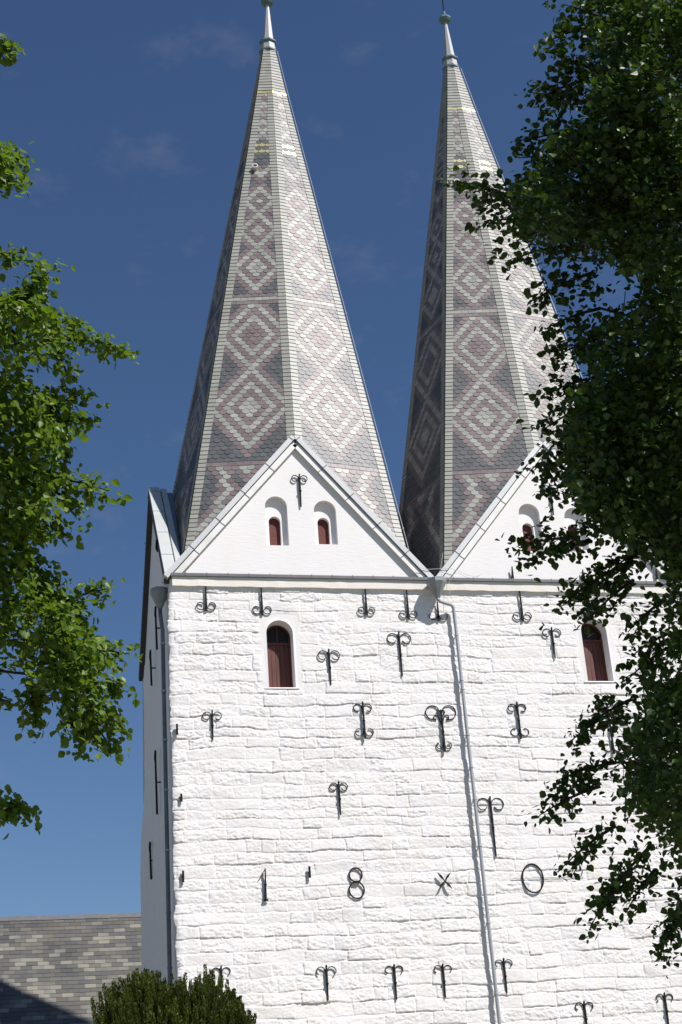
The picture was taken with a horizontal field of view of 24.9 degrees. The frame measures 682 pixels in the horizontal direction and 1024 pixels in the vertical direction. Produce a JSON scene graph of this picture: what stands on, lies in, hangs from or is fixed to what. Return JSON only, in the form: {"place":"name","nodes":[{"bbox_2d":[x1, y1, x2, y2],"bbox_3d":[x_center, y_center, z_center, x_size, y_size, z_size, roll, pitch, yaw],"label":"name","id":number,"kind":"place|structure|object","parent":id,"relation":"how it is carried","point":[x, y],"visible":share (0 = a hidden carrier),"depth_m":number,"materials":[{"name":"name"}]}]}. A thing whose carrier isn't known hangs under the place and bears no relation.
{"place":"outdoors","nodes":[
{"label":"outdoors","id":0,"kind":"place"},
{"bbox_2d":[0,0,681,916],"label":"sky","id":1,"kind":"structure","parent":0,"point":[136,112],"materials":[{"name":"blue"}]},
{"bbox_3d":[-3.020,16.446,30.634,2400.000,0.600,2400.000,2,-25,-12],"label":"ground","id":2,"kind":"structure","parent":0,"visible":0},
{"bbox_2d":[0,33,142,839],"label":"linden tree","id":3,"kind":"object","parent":2,"relation":"on","point":[69,672],"visible":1,"depth_m":17.85,"materials":[{"name":"green plant"}]},
{"bbox_2d":[90,963,256,1023],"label":"yew shrub","id":4,"kind":"object","parent":2,"relation":"on","point":[143,998],"visible":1,"depth_m":20.65,"materials":[{"name":"green plant"}]},
{"bbox_2d":[0,0,681,1023],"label":"church","id":5,"kind":"structure","parent":2,"relation":"on","point":[364,702],"depth_m":37.99,"materials":[{"name":"stone"}]},
{"bbox_2d":[262,617,299,687],"bbox_3d":[-1.502,3.497,37.425,0.865,1.922,0.480,2,-25,-12],"label":"window","id":6,"kind":"structure","parent":5,"relation":"in","point":[278,634],"depth_m":37.52,"materials":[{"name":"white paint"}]},
{"bbox_2d":[578,617,617,681],"bbox_3d":[6.405,3.568,39.245,0.900,1.874,0.480,2,-25,-12],"label":"window","id":7,"kind":"structure","parent":5,"relation":"in","point":[596,649],"depth_m":39.30,"materials":[{"name":"white paint"}]},
{"bbox_2d":[437,0,681,978],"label":"linden tree","id":8,"kind":"object","parent":2,"relation":"on","point":[619,446],"visible":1,"depth_m":15.57,"materials":[{"name":"green plant"}]}
]}

